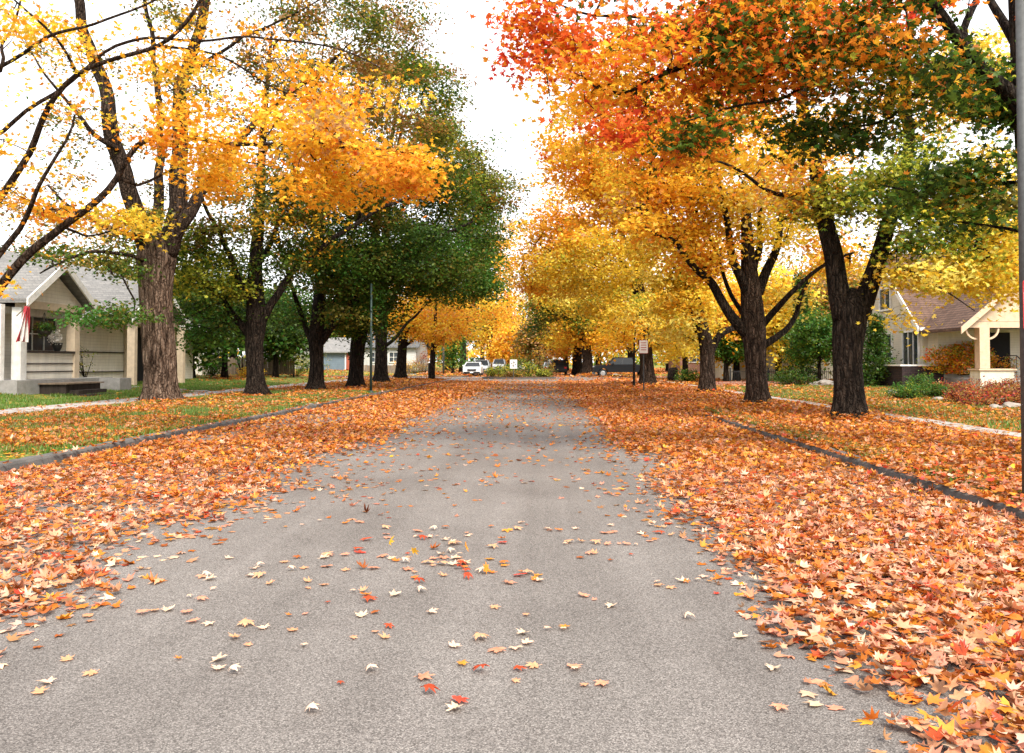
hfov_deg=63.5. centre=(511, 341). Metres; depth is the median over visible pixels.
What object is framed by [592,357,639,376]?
pickup truck
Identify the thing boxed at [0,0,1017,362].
sky
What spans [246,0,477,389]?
street tree
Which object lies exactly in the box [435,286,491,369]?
background tree
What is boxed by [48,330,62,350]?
flower pot
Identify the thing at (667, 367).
background tree
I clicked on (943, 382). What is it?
ground cover
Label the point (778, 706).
maple leaf
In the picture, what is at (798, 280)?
cypress tree
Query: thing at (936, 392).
juniper
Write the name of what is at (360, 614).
maple leaf
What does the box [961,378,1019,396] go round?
ground cover
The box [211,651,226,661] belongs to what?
maple leaf
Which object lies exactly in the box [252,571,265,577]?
maple leaf
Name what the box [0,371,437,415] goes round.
sidewalk
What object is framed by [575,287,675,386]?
young tree
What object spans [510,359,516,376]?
circle sign
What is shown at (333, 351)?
garage
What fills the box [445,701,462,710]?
maple leaf
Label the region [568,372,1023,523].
kerb
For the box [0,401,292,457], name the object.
leaf litter
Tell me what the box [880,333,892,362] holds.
window
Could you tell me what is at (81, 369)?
shrub
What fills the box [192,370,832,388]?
leaf litter
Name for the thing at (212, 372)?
bush
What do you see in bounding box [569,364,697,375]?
lawn terrain
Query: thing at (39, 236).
background tree
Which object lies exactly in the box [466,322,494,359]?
background tree
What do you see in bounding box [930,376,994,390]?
ground cover
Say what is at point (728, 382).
garden edging
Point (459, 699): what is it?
maple leaf
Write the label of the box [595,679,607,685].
maple leaf
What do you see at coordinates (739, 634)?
maple leaf
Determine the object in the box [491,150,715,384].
maple tree
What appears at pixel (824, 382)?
rock
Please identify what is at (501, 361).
parked van
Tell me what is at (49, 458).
kerb
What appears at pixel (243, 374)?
bush
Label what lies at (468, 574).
maple leaf
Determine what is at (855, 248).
background tree
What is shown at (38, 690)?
maple leaf
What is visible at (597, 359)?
background tree
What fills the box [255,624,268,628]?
maple leaf
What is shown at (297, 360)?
house
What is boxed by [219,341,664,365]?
distant wood
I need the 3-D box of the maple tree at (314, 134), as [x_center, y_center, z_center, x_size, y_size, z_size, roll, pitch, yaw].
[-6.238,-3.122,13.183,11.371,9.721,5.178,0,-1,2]
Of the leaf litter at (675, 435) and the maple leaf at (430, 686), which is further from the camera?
the leaf litter at (675, 435)
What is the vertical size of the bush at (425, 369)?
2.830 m
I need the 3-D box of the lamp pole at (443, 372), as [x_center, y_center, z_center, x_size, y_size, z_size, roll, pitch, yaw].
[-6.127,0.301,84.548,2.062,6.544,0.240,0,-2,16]
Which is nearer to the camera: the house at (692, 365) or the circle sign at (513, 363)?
the circle sign at (513, 363)
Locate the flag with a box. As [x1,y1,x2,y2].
[16,304,29,341]
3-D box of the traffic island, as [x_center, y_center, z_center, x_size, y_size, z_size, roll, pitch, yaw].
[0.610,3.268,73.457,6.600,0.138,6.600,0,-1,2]
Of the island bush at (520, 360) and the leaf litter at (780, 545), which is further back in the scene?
the island bush at (520, 360)
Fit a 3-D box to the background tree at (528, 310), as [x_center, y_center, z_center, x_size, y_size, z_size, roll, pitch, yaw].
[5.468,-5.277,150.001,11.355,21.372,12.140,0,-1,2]
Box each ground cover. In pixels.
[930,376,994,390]
[930,377,973,390]
[941,385,992,402]
[954,386,1020,405]
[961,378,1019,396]
[981,375,1019,394]
[990,378,1020,402]
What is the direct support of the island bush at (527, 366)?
on the island soil
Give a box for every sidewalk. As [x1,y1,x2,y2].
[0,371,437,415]
[610,373,1020,441]
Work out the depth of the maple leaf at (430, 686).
3.61 m
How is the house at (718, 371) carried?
on the lawn terrain at (980, 488)
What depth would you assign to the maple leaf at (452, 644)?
4.21 m
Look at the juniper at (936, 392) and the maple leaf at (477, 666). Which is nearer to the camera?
the maple leaf at (477, 666)
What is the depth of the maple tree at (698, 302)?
32.76 m
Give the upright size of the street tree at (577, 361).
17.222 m
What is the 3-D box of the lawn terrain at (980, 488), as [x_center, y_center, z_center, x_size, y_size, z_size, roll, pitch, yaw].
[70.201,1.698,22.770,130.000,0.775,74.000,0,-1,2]
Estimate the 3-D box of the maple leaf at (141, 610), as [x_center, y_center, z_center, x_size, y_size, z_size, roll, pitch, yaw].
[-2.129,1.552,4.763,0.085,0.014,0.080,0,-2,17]
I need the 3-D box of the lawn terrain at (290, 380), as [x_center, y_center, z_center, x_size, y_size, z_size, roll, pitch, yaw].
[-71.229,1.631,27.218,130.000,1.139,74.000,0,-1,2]
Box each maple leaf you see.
[30,685,49,693]
[36,676,55,683]
[60,654,73,660]
[82,669,99,675]
[136,609,149,612]
[148,578,163,584]
[163,605,174,610]
[197,596,208,599]
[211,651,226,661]
[212,664,226,668]
[228,663,241,670]
[237,618,254,625]
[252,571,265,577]
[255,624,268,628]
[305,701,319,710]
[354,609,367,616]
[356,560,368,567]
[363,595,376,601]
[365,663,376,669]
[379,632,389,637]
[389,589,400,595]
[414,671,434,679]
[421,683,439,692]
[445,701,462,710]
[448,640,460,646]
[452,695,468,702]
[456,660,468,664]
[464,572,472,579]
[471,664,488,670]
[474,632,489,639]
[488,647,505,652]
[502,580,517,583]
[513,665,525,670]
[522,638,532,643]
[525,662,541,667]
[567,663,581,666]
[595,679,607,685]
[734,630,746,636]
[766,663,779,669]
[769,703,788,710]
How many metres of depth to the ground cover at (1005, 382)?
26.57 m
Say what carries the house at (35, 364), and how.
on the lawn terrain at (290, 380)
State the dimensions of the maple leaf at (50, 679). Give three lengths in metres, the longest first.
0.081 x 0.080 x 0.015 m
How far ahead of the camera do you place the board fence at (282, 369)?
58.52 m
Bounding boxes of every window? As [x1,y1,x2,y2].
[27,316,57,350]
[372,352,374,362]
[389,352,396,362]
[689,353,699,362]
[878,287,891,311]
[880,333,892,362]
[901,330,919,364]
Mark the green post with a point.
(370, 390)
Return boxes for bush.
[198,356,220,375]
[230,367,265,376]
[281,355,308,375]
[406,360,427,373]
[413,349,429,372]
[484,366,498,376]
[494,362,512,376]
[504,369,526,376]
[506,357,522,371]
[507,355,529,375]
[520,360,540,376]
[530,358,542,375]
[533,368,552,376]
[539,362,557,376]
[673,367,698,381]
[767,364,819,384]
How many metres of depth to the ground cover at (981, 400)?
22.30 m
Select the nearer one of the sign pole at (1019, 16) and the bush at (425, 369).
the sign pole at (1019, 16)
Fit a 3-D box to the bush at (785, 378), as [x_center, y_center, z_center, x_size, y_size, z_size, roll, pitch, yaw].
[14.125,1.719,41.562,2.312,1.190,2.477,1,-2,-40]
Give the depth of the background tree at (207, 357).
46.01 m
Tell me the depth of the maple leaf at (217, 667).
3.90 m
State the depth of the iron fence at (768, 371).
45.03 m
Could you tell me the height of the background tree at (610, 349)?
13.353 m
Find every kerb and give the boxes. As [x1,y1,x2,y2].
[0,373,483,474]
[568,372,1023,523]
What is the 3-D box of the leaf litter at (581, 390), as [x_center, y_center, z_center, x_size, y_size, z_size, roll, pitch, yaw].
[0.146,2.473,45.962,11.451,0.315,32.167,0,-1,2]
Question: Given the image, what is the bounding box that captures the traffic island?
[482,377,555,378]
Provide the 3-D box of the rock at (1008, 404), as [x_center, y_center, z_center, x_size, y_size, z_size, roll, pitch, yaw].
[12.894,1.692,21.371,0.514,0.254,0.349,0,-1,2]
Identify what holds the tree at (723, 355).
on the lawn terrain at (980, 488)
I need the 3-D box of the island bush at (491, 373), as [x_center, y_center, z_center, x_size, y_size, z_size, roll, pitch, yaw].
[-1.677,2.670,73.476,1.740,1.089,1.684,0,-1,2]
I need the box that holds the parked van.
[492,359,505,368]
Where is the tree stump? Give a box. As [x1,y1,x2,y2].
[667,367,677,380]
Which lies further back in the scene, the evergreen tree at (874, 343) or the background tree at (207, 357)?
the background tree at (207, 357)
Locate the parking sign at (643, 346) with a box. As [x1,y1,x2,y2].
[639,339,647,389]
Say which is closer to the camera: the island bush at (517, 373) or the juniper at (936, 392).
the juniper at (936, 392)
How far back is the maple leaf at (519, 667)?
3.88 m
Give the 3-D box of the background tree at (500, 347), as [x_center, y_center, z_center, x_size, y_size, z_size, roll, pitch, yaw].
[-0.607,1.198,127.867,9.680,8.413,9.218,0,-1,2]
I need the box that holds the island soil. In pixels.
[484,376,553,377]
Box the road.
[0,373,1023,752]
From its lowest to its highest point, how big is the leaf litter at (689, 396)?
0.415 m
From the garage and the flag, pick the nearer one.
the flag
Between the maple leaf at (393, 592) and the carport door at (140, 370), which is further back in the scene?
the carport door at (140, 370)
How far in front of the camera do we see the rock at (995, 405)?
21.12 m
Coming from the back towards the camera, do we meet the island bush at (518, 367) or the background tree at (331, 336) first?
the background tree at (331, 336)
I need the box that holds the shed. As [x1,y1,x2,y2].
[195,348,221,374]
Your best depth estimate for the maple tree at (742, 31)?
10.89 m
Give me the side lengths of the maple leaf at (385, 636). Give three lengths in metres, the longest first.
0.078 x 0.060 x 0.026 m
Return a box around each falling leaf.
[410,547,418,554]
[483,561,488,573]
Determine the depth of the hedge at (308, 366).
74.57 m
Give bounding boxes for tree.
[0,0,407,400]
[0,0,471,299]
[8,224,137,280]
[48,235,176,293]
[130,0,411,394]
[173,274,245,377]
[196,289,276,377]
[210,252,290,358]
[235,347,245,375]
[244,286,324,377]
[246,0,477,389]
[265,281,327,362]
[299,2,520,386]
[325,327,372,337]
[368,216,530,377]
[372,59,545,381]
[391,307,470,368]
[404,294,498,378]
[427,275,501,371]
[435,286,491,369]
[435,329,473,372]
[465,0,1017,253]
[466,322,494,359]
[468,266,524,365]
[480,322,533,368]
[483,271,532,347]
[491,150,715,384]
[504,311,561,368]
[511,273,547,364]
[516,247,632,373]
[517,233,581,374]
[522,9,770,391]
[524,347,555,373]
[536,310,602,370]
[556,287,638,368]
[569,0,884,405]
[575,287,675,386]
[591,291,657,363]
[624,272,673,370]
[637,290,725,375]
[658,0,1018,420]
[689,270,786,380]
[696,321,744,380]
[716,261,827,376]
[719,258,793,300]
[758,247,819,300]
[771,219,878,300]
[774,300,832,380]
[778,271,825,380]
[807,262,865,375]
[863,308,906,385]
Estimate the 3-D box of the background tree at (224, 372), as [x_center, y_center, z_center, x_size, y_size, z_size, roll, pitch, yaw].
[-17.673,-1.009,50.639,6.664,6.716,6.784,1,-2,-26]
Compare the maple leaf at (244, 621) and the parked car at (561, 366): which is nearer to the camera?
the maple leaf at (244, 621)
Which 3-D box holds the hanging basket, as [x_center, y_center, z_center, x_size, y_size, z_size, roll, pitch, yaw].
[-16.343,-0.553,28.984,0.782,0.910,0.796,-1,-2,35]
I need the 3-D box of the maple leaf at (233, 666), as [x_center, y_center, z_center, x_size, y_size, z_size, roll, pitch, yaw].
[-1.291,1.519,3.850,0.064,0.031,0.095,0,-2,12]
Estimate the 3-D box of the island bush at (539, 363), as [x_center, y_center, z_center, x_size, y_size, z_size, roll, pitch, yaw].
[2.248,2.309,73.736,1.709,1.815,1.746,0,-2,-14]
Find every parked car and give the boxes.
[462,362,482,375]
[475,360,490,374]
[550,360,567,374]
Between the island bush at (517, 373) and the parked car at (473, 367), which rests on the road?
the parked car at (473, 367)
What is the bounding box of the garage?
[324,338,350,369]
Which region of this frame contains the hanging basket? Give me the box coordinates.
[32,312,58,337]
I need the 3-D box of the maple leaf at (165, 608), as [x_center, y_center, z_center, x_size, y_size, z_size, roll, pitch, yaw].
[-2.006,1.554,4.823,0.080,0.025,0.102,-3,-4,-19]
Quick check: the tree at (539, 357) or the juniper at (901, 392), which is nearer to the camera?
the juniper at (901, 392)
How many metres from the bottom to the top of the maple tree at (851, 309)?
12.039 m
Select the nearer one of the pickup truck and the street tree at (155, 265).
the street tree at (155, 265)
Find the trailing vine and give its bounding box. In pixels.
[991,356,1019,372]
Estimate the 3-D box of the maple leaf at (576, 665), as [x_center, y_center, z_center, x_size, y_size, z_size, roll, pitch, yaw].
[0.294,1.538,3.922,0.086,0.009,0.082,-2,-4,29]
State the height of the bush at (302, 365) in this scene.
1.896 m
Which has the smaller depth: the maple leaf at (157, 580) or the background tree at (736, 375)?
the maple leaf at (157, 580)
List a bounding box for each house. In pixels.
[0,251,209,396]
[264,349,309,368]
[364,331,430,370]
[665,345,699,371]
[715,308,832,379]
[863,254,1019,387]
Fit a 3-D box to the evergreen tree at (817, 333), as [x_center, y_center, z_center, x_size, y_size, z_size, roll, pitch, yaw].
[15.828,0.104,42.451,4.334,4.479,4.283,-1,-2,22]
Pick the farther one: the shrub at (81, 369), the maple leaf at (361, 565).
the shrub at (81, 369)
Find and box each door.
[137,328,143,381]
[346,353,348,368]
[987,333,1009,368]
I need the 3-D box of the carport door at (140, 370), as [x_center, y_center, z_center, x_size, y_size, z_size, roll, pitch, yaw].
[-17.718,0.753,39.970,0.050,2.750,3.600,0,-1,2]
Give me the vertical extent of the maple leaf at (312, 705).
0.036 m
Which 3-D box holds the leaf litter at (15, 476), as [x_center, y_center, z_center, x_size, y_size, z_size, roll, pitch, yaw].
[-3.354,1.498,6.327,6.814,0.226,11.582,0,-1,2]
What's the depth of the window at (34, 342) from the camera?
31.44 m
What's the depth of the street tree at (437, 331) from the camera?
60.02 m
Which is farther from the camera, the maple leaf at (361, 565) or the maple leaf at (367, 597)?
the maple leaf at (361, 565)
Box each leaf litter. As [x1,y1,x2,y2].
[0,382,400,406]
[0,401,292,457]
[0,450,520,668]
[70,397,840,462]
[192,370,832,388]
[305,367,699,376]
[349,378,655,401]
[522,452,1023,752]
[632,385,1020,416]
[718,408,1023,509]
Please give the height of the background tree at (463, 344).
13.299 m
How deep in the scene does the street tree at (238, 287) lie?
30.55 m
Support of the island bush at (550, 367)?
on the island soil
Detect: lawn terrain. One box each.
[0,374,399,460]
[245,364,458,375]
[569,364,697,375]
[706,386,1021,501]
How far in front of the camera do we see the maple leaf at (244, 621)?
4.55 m
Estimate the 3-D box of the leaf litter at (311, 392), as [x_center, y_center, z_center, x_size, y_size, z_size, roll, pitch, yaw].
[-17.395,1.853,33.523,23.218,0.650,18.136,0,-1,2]
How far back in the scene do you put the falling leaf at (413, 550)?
5.84 m
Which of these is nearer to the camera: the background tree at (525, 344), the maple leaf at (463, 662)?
the maple leaf at (463, 662)
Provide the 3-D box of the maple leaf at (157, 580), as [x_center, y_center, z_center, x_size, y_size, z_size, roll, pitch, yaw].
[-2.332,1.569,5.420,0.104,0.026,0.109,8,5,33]
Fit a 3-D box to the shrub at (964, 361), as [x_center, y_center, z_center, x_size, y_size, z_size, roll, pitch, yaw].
[19.454,0.645,36.020,3.471,1.700,2.039,0,-1,-7]
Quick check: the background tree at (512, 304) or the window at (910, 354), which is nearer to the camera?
the window at (910, 354)
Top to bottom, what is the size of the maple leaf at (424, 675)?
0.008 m
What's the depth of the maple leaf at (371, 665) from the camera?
3.86 m
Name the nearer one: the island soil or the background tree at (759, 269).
the island soil
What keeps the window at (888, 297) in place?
in the house at (1001, 336)
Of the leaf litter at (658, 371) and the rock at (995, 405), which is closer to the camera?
the rock at (995, 405)
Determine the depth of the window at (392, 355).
96.45 m
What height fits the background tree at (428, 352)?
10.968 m
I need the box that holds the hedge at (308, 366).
[291,352,331,372]
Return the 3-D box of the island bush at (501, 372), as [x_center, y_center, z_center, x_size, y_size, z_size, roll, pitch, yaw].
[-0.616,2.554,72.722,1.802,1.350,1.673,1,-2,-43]
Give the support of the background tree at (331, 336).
on the lawn terrain at (365, 374)
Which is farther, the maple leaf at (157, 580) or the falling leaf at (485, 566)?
the falling leaf at (485, 566)
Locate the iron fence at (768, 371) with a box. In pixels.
[729,368,832,381]
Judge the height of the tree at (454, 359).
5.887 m
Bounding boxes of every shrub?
[79,345,97,376]
[917,339,1003,374]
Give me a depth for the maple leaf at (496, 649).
4.15 m
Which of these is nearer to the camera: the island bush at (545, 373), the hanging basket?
the hanging basket
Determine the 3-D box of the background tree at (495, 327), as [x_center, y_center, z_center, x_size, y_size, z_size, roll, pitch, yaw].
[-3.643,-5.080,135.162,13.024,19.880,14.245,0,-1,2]
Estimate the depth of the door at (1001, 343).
36.29 m
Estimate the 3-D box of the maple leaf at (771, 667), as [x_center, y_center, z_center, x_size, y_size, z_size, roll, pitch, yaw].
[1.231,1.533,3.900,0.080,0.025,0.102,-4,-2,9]
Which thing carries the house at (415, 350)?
on the lawn terrain at (365, 374)
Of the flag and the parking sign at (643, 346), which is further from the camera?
the parking sign at (643, 346)
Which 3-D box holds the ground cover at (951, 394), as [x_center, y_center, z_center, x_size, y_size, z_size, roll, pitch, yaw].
[13.227,1.576,23.984,1.449,0.585,1.464,-1,-2,39]
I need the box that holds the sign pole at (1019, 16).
[1015,0,1023,493]
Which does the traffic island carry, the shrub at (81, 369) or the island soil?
the island soil
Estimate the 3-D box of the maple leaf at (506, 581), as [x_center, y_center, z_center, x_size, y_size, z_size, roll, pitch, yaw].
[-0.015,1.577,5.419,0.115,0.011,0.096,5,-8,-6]
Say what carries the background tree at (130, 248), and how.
on the lawn terrain at (290, 380)
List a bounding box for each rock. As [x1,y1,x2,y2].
[814,379,832,385]
[988,404,1002,407]
[1001,402,1020,407]
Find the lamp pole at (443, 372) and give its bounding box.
[442,340,444,373]
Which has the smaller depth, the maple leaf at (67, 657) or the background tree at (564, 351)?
the maple leaf at (67, 657)
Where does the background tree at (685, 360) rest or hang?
on the lawn terrain at (980, 488)
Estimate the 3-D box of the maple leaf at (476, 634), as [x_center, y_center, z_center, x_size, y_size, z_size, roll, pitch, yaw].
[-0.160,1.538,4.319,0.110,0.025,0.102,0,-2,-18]
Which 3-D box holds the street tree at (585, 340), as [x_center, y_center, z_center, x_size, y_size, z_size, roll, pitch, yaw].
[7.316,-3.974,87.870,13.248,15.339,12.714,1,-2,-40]
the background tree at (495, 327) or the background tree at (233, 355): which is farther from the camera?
the background tree at (495, 327)
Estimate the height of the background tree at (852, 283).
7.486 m
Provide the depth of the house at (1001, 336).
36.34 m
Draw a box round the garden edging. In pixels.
[716,381,813,384]
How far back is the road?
4.51 m
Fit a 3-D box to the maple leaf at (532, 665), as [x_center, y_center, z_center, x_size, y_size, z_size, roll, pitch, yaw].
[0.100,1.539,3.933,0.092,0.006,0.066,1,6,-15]
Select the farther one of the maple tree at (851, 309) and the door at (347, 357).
the door at (347, 357)
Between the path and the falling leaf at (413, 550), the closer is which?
the falling leaf at (413, 550)
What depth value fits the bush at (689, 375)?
51.56 m
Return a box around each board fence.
[219,357,294,376]
[364,365,409,373]
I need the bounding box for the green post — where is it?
[368,283,373,392]
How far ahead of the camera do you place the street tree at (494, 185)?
51.92 m
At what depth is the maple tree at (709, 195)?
23.69 m
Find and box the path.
[134,386,317,404]
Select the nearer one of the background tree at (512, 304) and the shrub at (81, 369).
the shrub at (81, 369)
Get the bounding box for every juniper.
[883,381,931,399]
[900,370,939,395]
[919,381,950,396]
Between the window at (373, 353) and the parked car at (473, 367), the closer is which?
the parked car at (473, 367)
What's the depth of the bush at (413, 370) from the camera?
86.14 m
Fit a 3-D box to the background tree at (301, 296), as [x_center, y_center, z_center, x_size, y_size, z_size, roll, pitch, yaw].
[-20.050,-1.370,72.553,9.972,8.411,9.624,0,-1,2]
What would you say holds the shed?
on the lawn terrain at (290, 380)
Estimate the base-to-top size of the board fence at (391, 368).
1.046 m
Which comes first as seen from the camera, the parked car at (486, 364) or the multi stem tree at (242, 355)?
the multi stem tree at (242, 355)
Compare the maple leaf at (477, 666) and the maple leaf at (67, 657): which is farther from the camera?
the maple leaf at (67, 657)
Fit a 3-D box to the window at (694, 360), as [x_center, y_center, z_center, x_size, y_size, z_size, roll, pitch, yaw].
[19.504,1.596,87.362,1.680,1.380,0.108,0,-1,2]
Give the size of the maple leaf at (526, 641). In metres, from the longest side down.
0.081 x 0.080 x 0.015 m
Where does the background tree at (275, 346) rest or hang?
on the lawn terrain at (290, 380)
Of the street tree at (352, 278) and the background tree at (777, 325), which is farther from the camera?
the background tree at (777, 325)
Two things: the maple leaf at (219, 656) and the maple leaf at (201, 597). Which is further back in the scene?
the maple leaf at (201, 597)
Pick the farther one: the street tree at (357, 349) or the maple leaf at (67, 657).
the street tree at (357, 349)
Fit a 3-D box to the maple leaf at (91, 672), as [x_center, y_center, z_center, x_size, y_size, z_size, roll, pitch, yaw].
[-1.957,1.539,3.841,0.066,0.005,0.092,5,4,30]
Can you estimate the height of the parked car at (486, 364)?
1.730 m
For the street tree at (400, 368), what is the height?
13.223 m
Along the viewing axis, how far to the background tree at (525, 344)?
116.74 m
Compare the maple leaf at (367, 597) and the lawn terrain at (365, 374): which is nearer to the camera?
the maple leaf at (367, 597)
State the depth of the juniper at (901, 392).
25.98 m
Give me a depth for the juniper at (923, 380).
27.98 m
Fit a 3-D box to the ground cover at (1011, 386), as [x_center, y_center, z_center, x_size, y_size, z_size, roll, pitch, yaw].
[14.328,1.415,23.022,1.998,0.822,1.850,1,-2,-37]
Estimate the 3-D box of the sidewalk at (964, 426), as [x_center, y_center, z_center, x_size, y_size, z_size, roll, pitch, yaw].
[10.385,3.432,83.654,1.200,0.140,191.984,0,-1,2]

